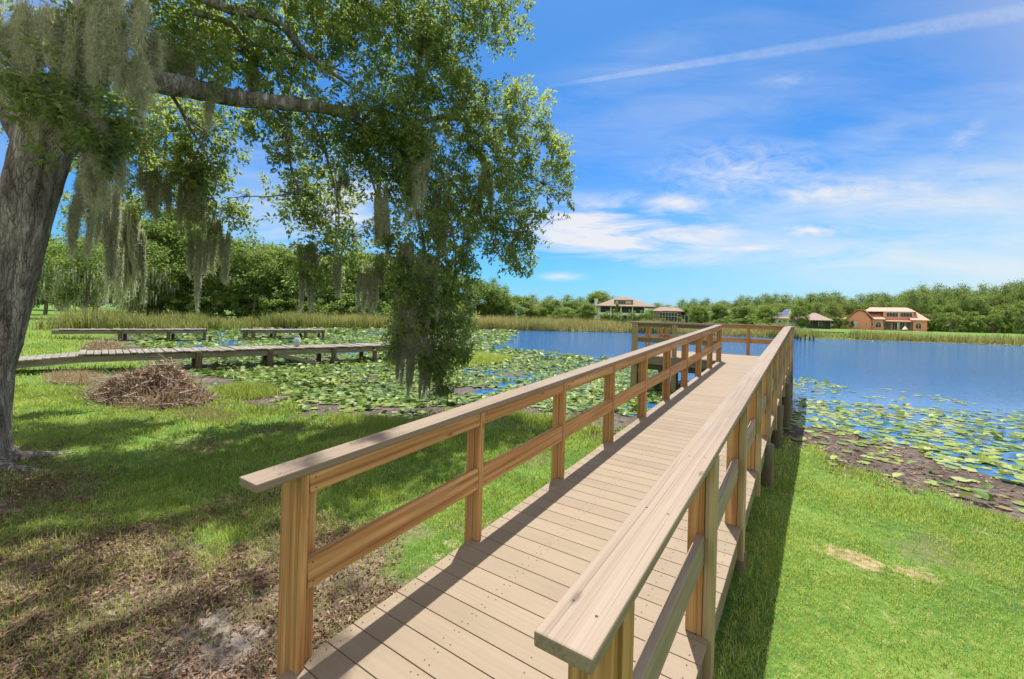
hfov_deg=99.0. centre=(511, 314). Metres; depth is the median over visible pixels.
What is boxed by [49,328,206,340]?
old dock
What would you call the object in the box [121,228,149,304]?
spanish moss
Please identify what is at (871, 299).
pine tree
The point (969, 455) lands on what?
lily pad
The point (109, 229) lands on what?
spanish moss
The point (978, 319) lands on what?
shrub
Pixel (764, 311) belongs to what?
broadleaf tree
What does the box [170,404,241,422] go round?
dry grass tuft
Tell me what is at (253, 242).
broadleaf tree
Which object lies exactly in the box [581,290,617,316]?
broadleaf tree
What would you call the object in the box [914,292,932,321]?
pine tree
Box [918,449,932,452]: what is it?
lily pad
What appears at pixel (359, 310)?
shrub
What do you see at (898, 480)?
lily pad
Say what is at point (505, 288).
pine tree
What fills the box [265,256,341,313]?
broadleaf tree
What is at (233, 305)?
shrub
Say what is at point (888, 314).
window
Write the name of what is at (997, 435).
lily pad
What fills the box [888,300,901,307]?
broadleaf tree
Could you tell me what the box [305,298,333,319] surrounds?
shrub
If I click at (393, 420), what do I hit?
shore grass
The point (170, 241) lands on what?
broadleaf tree
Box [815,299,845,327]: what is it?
pine tree
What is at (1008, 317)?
shrub
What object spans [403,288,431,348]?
spanish moss
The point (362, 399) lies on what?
lily pad
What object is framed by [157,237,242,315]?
broadleaf tree
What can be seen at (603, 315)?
shrub
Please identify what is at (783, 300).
pine tree
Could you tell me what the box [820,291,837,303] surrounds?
pine tree
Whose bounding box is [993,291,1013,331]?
pine tree
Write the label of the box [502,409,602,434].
shore grass
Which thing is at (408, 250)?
spanish moss
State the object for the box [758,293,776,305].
pine tree
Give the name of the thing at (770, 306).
pine tree
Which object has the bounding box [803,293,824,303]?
pine tree
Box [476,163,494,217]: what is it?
spanish moss
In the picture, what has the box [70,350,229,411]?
brush pile
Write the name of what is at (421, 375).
spanish moss
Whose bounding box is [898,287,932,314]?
pine tree
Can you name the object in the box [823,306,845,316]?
broadleaf tree
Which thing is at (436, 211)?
spanish moss
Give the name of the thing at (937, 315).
shrub
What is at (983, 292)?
pine tree
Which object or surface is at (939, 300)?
pine tree
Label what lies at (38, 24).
spanish moss
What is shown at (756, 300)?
pine tree
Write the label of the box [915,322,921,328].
window
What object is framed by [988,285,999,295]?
pine tree
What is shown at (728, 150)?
sky
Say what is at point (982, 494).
lily pad
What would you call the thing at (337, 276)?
spanish moss
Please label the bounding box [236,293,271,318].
shrub
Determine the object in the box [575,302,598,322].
broadleaf tree
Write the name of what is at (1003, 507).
lily pad
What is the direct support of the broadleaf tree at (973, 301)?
on the ground at (418, 550)
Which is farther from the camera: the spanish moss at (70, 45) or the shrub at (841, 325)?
the shrub at (841, 325)
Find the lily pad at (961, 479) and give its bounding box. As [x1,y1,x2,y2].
[951,476,970,481]
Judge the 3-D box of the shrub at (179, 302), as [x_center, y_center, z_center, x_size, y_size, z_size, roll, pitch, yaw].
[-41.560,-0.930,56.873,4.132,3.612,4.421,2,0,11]
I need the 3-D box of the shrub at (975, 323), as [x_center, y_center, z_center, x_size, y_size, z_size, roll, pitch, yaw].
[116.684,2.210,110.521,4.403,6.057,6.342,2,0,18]
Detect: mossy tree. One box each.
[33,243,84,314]
[41,233,138,312]
[95,238,183,315]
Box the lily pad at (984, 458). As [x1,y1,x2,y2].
[977,454,990,461]
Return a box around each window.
[875,322,881,327]
[884,322,890,328]
[886,312,898,316]
[899,312,912,317]
[900,322,904,329]
[905,323,910,329]
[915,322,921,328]
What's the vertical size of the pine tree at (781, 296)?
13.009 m
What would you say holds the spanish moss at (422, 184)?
attached to the live oak
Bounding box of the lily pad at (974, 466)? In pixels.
[965,464,980,468]
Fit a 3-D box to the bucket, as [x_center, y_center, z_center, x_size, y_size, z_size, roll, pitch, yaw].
[-7.797,0.963,15.882,0.232,0.379,0.232,2,0,34]
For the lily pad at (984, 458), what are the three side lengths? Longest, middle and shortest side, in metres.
0.152 x 0.149 x 0.022 m
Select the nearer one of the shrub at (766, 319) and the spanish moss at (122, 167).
the spanish moss at (122, 167)
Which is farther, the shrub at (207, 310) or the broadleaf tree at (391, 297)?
the broadleaf tree at (391, 297)
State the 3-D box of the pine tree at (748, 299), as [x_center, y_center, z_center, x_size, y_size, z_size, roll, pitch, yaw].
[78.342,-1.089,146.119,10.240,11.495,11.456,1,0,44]
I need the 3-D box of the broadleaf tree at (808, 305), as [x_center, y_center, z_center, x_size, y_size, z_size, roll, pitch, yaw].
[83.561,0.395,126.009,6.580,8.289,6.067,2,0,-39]
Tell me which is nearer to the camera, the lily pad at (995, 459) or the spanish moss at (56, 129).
the spanish moss at (56, 129)
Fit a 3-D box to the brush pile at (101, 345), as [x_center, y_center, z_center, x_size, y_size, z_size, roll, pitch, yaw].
[-16.860,1.295,18.048,3.498,0.933,1.813,2,0,34]
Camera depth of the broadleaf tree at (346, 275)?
60.36 m
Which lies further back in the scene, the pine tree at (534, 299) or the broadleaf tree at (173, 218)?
the pine tree at (534, 299)
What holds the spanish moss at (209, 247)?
attached to the live oak
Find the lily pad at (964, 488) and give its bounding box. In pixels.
[955,486,974,490]
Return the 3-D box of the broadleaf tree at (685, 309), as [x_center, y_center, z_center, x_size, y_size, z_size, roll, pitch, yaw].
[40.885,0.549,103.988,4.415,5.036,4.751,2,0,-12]
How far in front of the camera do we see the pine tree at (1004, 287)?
134.48 m
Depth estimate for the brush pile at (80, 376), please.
10.30 m
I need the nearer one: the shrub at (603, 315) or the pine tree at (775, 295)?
the shrub at (603, 315)
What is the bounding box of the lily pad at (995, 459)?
[982,458,999,464]
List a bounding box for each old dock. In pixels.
[17,342,406,369]
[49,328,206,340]
[241,328,325,339]
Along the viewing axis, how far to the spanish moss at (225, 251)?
7.86 m
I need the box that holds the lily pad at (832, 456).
[830,454,842,458]
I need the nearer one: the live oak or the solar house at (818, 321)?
the live oak
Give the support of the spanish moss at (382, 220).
attached to the live oak
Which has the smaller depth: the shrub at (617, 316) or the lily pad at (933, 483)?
the lily pad at (933, 483)
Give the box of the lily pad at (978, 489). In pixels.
[973,488,990,492]
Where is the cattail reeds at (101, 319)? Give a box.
[31,303,390,334]
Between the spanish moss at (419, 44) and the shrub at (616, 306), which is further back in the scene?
the shrub at (616, 306)
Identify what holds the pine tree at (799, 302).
on the ground at (418, 550)
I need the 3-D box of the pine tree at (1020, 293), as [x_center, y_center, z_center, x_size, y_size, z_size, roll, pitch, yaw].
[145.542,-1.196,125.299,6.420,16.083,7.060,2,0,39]
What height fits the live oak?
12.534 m
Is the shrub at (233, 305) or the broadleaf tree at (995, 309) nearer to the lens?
the shrub at (233, 305)
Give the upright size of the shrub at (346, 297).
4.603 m
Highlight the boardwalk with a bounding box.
[239,322,794,678]
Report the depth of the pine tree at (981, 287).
146.49 m
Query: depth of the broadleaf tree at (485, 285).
71.03 m
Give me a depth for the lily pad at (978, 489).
5.27 m
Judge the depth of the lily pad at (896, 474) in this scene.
5.57 m
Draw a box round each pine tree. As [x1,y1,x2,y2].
[481,274,504,301]
[500,283,511,300]
[519,294,541,309]
[539,295,555,306]
[560,294,573,306]
[574,296,590,311]
[645,301,663,309]
[675,299,687,307]
[700,297,713,307]
[727,299,743,310]
[733,295,744,303]
[737,295,756,305]
[738,299,752,306]
[749,294,764,306]
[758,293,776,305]
[762,301,780,316]
[773,292,779,301]
[773,302,789,311]
[774,296,792,304]
[779,292,794,302]
[791,299,813,315]
[803,292,815,302]
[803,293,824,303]
[810,301,826,315]
[813,295,825,311]
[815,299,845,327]
[819,295,836,305]
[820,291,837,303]
[829,290,846,303]
[832,293,848,304]
[840,300,858,315]
[848,296,860,311]
[854,293,873,304]
[859,290,882,304]
[871,297,889,316]
[876,290,891,304]
[890,291,906,301]
[890,295,923,313]
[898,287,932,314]
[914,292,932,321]
[915,286,935,298]
[924,292,952,329]
[930,282,948,329]
[932,287,960,301]
[947,285,968,301]
[951,280,974,298]
[955,292,974,315]
[965,295,993,329]
[973,289,991,297]
[975,283,991,296]
[981,294,998,308]
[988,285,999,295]
[990,282,1013,301]
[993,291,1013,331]
[999,279,1019,332]
[1007,282,1023,304]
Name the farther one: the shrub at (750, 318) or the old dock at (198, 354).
the shrub at (750, 318)
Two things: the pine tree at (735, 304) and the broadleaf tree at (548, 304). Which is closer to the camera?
the broadleaf tree at (548, 304)
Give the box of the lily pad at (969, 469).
[961,467,977,471]
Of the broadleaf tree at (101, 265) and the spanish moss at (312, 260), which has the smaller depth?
the spanish moss at (312, 260)
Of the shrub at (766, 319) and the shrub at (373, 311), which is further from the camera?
the shrub at (766, 319)
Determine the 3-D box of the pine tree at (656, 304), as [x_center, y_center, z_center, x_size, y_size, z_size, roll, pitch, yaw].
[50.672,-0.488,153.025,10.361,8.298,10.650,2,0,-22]
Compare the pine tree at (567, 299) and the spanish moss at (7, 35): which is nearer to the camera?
the spanish moss at (7, 35)
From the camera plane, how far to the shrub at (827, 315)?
115.19 m
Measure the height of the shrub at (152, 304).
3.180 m
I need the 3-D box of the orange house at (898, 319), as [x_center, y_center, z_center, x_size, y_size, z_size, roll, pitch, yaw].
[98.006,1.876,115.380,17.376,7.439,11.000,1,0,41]
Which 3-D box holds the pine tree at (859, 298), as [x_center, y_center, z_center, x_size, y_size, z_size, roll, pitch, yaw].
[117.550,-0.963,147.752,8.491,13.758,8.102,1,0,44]
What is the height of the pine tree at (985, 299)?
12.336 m
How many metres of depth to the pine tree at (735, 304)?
141.05 m
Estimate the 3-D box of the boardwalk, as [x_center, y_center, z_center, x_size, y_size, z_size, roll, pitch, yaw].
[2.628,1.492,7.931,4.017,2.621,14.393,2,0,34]
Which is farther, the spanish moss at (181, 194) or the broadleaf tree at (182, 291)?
the broadleaf tree at (182, 291)
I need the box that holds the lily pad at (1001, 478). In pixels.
[995,477,1009,480]
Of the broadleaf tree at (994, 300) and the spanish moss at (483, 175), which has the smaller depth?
the spanish moss at (483, 175)
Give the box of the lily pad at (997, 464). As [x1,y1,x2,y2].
[991,461,1003,470]
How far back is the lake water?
17.42 m
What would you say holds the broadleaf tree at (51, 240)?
on the ground at (418, 550)
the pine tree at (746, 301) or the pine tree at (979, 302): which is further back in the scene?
the pine tree at (746, 301)
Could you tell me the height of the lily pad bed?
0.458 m
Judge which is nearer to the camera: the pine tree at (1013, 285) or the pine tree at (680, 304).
the pine tree at (1013, 285)
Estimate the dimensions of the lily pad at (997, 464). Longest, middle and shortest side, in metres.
0.169 x 0.168 x 0.042 m
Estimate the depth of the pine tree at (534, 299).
103.76 m
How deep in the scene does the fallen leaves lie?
2.73 m
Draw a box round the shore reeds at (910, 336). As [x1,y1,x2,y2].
[796,327,1023,344]
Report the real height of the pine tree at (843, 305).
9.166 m
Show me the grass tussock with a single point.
(480, 357)
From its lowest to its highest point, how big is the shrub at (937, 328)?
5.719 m
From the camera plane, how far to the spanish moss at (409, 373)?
8.15 m
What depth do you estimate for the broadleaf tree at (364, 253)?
74.82 m
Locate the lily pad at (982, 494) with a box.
[969,489,988,498]
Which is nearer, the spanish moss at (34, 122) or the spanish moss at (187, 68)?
the spanish moss at (34, 122)
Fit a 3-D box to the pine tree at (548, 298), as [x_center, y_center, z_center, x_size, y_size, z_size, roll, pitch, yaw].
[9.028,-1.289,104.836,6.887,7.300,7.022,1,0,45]
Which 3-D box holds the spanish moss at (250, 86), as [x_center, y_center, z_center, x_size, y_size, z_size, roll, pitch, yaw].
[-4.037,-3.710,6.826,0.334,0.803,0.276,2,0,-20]
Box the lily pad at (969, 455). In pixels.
[963,454,977,457]
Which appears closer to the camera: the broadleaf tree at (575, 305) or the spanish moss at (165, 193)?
the spanish moss at (165, 193)
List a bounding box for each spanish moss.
[0,0,35,80]
[0,35,48,144]
[7,1,66,72]
[34,69,75,158]
[40,3,88,95]
[61,168,99,263]
[62,97,113,185]
[67,0,115,107]
[74,151,126,219]
[89,32,135,102]
[90,0,155,68]
[91,183,123,290]
[95,115,136,200]
[100,195,141,312]
[118,57,166,139]
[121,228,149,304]
[131,24,171,90]
[131,163,161,227]
[153,173,174,219]
[155,34,179,73]
[167,47,199,102]
[174,158,208,241]
[184,227,204,311]
[198,80,220,137]
[200,217,225,278]
[215,230,232,285]
[243,53,262,91]
[294,240,319,315]
[331,255,344,303]
[333,170,350,204]
[355,264,379,316]
[371,182,391,245]
[374,211,391,258]
[374,252,385,292]
[389,301,403,364]
[389,333,406,381]
[394,239,414,306]
[396,306,414,388]
[400,136,434,224]
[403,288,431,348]
[404,316,420,398]
[412,253,439,319]
[413,25,430,74]
[416,324,430,400]
[421,338,434,397]
[428,190,452,268]
[433,362,444,399]
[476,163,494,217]
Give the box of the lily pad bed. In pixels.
[112,326,1023,512]
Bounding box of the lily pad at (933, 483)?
[923,481,938,484]
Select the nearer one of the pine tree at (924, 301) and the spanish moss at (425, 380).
the spanish moss at (425, 380)
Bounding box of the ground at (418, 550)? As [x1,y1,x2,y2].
[0,304,1023,678]
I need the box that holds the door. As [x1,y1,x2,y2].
[892,322,897,329]
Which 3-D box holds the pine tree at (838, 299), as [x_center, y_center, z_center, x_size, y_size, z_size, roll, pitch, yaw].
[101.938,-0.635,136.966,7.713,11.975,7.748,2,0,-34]
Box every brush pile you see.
[38,364,107,386]
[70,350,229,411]
[73,335,129,351]
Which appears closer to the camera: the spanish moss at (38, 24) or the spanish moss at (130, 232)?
the spanish moss at (38, 24)
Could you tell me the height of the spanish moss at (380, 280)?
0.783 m
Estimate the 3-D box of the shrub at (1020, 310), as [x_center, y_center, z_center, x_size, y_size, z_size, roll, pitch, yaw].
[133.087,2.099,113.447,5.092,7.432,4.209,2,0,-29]
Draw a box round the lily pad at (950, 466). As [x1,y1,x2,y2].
[944,465,958,468]
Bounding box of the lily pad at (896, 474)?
[892,472,902,476]
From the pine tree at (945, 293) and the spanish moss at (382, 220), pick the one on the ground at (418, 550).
the pine tree at (945, 293)
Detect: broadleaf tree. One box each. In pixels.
[34,233,68,309]
[34,248,83,309]
[78,217,150,311]
[122,218,196,313]
[146,207,225,312]
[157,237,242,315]
[192,244,272,316]
[203,238,245,310]
[225,229,285,315]
[233,243,298,316]
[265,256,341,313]
[307,257,360,314]
[336,247,382,308]
[341,251,393,315]
[378,269,441,303]
[432,270,479,314]
[461,278,497,317]
[474,283,512,319]
[487,299,525,317]
[503,294,539,318]
[527,305,549,318]
[536,299,563,318]
[546,307,582,321]
[562,298,586,321]
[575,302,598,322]
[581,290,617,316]
[678,307,693,314]
[687,305,710,322]
[703,303,730,323]
[722,305,759,324]
[752,305,781,323]
[773,306,786,312]
[788,305,811,328]
[796,302,815,313]
[809,302,825,314]
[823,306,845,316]
[836,302,855,316]
[852,303,872,313]
[870,299,891,326]
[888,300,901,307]
[926,302,964,328]
[961,295,989,307]
[979,291,1001,308]
[981,305,1003,329]
[994,303,1016,332]
[1004,290,1021,329]
[1007,299,1023,333]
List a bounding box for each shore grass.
[210,376,282,399]
[326,409,412,431]
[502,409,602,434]
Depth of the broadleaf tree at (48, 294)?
69.43 m
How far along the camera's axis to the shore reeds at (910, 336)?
57.06 m
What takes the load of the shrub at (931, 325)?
on the ground at (418, 550)
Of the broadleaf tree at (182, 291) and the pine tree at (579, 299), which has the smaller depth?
the broadleaf tree at (182, 291)
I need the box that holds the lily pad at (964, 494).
[958,492,972,497]
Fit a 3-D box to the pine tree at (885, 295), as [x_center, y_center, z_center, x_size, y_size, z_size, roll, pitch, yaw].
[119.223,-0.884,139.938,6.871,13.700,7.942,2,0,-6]
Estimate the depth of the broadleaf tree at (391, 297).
63.35 m
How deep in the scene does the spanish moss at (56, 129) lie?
4.65 m
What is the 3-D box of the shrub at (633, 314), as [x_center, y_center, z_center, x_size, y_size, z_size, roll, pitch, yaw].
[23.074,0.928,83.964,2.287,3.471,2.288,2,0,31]
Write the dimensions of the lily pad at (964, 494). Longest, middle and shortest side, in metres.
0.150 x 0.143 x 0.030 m
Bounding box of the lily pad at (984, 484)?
[980,480,993,488]
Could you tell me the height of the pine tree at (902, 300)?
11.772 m
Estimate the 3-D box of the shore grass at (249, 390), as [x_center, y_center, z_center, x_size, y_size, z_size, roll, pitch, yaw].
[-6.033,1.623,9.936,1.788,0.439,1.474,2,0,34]
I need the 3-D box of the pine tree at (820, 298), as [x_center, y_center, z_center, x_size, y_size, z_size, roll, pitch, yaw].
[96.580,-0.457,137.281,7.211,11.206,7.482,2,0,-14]
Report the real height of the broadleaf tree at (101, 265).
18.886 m
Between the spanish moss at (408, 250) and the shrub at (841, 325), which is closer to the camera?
the spanish moss at (408, 250)
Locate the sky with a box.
[0,0,1023,315]
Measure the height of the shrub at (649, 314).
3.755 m
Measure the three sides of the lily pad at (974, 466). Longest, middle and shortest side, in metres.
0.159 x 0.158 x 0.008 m
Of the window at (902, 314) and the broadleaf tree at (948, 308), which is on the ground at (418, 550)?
the broadleaf tree at (948, 308)
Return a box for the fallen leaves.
[0,373,1023,678]
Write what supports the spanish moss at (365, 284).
attached to the live oak
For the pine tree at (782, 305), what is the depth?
126.00 m
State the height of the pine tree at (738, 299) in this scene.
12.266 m
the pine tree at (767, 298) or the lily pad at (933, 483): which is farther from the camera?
the pine tree at (767, 298)
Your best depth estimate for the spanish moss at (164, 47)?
5.68 m
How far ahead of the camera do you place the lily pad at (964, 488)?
5.35 m
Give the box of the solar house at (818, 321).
[772,309,833,328]
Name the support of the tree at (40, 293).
on the ground at (418, 550)
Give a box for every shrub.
[129,296,169,316]
[135,290,187,316]
[167,294,209,316]
[186,290,232,317]
[212,295,244,318]
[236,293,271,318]
[257,291,289,314]
[284,294,315,313]
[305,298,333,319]
[319,293,355,316]
[343,294,367,315]
[348,293,390,317]
[441,297,469,326]
[600,311,610,320]
[610,303,620,320]
[614,312,624,322]
[625,310,637,322]
[637,310,647,320]
[645,310,655,321]
[708,316,739,323]
[725,315,763,324]
[755,317,770,326]
[825,314,835,328]
[835,315,849,328]
[921,314,935,330]
[926,309,942,331]
[927,313,947,331]
[931,312,962,331]
[943,312,974,331]
[955,310,974,330]
[958,314,984,332]
[962,311,987,332]
[976,315,1000,332]
[977,310,1006,333]
[988,309,1008,332]
[999,315,1012,332]
[1001,310,1020,333]
[1006,311,1023,333]
[1013,308,1023,333]
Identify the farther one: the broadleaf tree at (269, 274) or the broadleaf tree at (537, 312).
the broadleaf tree at (537, 312)
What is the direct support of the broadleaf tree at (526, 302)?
on the ground at (418, 550)
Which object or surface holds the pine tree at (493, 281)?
on the ground at (418, 550)
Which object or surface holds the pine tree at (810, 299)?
on the ground at (418, 550)
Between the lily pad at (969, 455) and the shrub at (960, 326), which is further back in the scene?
the shrub at (960, 326)
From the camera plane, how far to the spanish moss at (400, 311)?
8.07 m
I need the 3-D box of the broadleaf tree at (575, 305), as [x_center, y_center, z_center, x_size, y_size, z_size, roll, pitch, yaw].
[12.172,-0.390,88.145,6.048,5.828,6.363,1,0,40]
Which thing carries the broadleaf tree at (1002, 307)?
on the ground at (418, 550)
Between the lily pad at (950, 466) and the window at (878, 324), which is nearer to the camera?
the lily pad at (950, 466)
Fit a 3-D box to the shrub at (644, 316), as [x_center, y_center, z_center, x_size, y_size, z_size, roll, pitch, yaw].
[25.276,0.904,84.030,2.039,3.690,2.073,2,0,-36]
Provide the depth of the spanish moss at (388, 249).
7.90 m
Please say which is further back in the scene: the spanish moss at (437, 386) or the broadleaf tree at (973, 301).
the broadleaf tree at (973, 301)
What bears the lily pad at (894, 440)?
on the lake water
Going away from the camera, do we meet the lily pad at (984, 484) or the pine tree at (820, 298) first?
the lily pad at (984, 484)
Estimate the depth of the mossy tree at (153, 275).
54.85 m
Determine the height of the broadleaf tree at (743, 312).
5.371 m
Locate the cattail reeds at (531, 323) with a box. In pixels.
[417,313,801,338]
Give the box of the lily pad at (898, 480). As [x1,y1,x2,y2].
[891,478,905,482]
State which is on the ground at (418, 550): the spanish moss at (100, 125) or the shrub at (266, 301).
the shrub at (266, 301)
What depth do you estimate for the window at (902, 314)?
110.18 m
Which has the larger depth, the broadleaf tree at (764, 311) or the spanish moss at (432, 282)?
the broadleaf tree at (764, 311)
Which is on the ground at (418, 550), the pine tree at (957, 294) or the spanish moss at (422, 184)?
the pine tree at (957, 294)
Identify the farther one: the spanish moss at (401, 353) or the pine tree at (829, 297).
the pine tree at (829, 297)
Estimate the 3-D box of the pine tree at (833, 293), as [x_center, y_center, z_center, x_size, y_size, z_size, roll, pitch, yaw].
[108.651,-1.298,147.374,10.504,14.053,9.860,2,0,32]
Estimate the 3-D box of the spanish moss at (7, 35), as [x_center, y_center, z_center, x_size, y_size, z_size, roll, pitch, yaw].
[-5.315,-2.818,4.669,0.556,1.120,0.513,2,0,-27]
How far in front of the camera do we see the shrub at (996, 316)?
109.90 m
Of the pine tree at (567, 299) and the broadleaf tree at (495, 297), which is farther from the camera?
the pine tree at (567, 299)
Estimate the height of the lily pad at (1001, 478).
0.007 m
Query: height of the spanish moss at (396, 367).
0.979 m
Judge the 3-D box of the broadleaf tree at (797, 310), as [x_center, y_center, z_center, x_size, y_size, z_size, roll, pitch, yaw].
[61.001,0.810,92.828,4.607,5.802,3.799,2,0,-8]
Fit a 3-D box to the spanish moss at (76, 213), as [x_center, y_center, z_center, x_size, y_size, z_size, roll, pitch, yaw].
[-4.973,-1.137,5.052,0.400,1.148,0.326,2,0,4]
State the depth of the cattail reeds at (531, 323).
60.15 m
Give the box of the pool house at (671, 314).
[652,307,691,322]
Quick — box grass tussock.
[443,350,511,365]
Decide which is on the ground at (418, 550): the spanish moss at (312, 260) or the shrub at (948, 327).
the shrub at (948, 327)
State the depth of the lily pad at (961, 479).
5.67 m
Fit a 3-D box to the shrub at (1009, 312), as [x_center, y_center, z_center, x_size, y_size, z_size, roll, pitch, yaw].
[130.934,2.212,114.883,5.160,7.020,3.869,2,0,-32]
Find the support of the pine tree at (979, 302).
on the ground at (418, 550)
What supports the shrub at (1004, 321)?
on the ground at (418, 550)
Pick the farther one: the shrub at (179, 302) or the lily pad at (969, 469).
the shrub at (179, 302)
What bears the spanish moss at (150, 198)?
attached to the live oak
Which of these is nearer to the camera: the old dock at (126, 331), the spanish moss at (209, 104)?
the spanish moss at (209, 104)
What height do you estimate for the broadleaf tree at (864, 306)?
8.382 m
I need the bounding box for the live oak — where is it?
[0,0,577,471]
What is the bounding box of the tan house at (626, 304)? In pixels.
[594,297,655,322]
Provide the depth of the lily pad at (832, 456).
6.14 m
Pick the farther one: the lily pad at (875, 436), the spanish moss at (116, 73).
the lily pad at (875, 436)
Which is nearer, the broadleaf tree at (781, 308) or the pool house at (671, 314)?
the pool house at (671, 314)
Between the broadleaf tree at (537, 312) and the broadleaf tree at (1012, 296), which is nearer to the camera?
the broadleaf tree at (537, 312)
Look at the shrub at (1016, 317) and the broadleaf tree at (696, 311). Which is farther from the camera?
the shrub at (1016, 317)
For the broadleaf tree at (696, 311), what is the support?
on the ground at (418, 550)
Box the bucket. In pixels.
[294,338,300,345]
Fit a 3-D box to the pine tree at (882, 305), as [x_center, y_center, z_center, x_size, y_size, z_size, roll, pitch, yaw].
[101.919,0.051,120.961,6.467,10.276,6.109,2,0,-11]
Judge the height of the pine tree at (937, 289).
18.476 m
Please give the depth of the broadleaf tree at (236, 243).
72.50 m
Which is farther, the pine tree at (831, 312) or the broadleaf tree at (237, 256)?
the pine tree at (831, 312)
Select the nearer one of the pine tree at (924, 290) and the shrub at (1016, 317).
the shrub at (1016, 317)
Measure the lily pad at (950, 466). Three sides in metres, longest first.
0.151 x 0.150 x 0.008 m
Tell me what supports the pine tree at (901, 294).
on the ground at (418, 550)
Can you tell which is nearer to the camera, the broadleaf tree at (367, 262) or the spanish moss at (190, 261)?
the spanish moss at (190, 261)
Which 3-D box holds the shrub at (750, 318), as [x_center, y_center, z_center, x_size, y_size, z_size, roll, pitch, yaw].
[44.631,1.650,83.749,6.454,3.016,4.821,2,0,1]
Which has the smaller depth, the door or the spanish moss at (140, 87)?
the spanish moss at (140, 87)
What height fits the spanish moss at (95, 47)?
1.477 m
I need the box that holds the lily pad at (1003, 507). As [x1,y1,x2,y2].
[994,505,1012,509]
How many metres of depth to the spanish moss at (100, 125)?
4.58 m
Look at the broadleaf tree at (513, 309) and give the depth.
73.84 m
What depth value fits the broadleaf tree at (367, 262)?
62.48 m
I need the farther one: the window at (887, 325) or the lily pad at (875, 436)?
the window at (887, 325)
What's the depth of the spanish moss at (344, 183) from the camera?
7.60 m
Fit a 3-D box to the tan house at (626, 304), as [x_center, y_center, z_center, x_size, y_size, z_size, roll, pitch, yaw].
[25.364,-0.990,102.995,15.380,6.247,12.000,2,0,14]
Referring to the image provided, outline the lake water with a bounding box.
[150,328,1023,483]
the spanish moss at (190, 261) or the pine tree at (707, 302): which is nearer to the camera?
the spanish moss at (190, 261)
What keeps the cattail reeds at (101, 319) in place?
in the lake water
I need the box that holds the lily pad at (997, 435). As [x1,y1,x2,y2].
[991,431,1001,437]
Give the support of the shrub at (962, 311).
on the ground at (418, 550)
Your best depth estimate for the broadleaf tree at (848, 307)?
123.86 m
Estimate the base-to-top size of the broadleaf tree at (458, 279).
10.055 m
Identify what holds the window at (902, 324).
in the orange house at (898, 319)
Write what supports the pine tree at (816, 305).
on the ground at (418, 550)
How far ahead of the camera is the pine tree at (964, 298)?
121.92 m
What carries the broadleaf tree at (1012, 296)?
on the ground at (418, 550)
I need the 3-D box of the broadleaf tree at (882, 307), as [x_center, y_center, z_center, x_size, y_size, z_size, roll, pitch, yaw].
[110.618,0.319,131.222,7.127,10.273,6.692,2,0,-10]
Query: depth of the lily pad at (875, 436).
7.69 m
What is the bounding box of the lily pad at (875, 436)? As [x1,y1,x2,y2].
[872,434,881,438]
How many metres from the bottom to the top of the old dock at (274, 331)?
1.459 m
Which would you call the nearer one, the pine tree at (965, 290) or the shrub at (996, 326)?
the shrub at (996, 326)
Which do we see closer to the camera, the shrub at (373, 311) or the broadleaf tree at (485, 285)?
the shrub at (373, 311)
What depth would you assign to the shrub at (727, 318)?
83.35 m
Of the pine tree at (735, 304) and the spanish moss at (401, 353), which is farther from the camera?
the pine tree at (735, 304)
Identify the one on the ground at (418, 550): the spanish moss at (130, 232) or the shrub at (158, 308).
the shrub at (158, 308)
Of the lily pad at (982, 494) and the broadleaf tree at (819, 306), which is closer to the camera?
the lily pad at (982, 494)
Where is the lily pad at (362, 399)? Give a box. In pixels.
[358,397,366,403]
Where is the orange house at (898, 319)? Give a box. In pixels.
[841,307,929,330]
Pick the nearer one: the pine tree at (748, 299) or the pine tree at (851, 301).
the pine tree at (851, 301)
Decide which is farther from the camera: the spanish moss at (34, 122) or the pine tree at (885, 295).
the pine tree at (885, 295)
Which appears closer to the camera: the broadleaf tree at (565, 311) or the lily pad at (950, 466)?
the lily pad at (950, 466)
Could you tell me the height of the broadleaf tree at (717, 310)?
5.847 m
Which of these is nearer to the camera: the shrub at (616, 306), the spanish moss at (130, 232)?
the spanish moss at (130, 232)
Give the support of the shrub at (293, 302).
on the ground at (418, 550)
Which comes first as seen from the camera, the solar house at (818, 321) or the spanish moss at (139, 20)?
the spanish moss at (139, 20)
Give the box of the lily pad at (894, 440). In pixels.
[890,438,898,442]
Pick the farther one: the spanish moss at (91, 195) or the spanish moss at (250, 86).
the spanish moss at (250, 86)
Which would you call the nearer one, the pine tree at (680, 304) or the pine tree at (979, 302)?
the pine tree at (979, 302)
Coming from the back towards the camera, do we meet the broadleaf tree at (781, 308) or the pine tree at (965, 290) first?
the pine tree at (965, 290)
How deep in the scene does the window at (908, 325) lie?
110.37 m
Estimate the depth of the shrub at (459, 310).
56.07 m

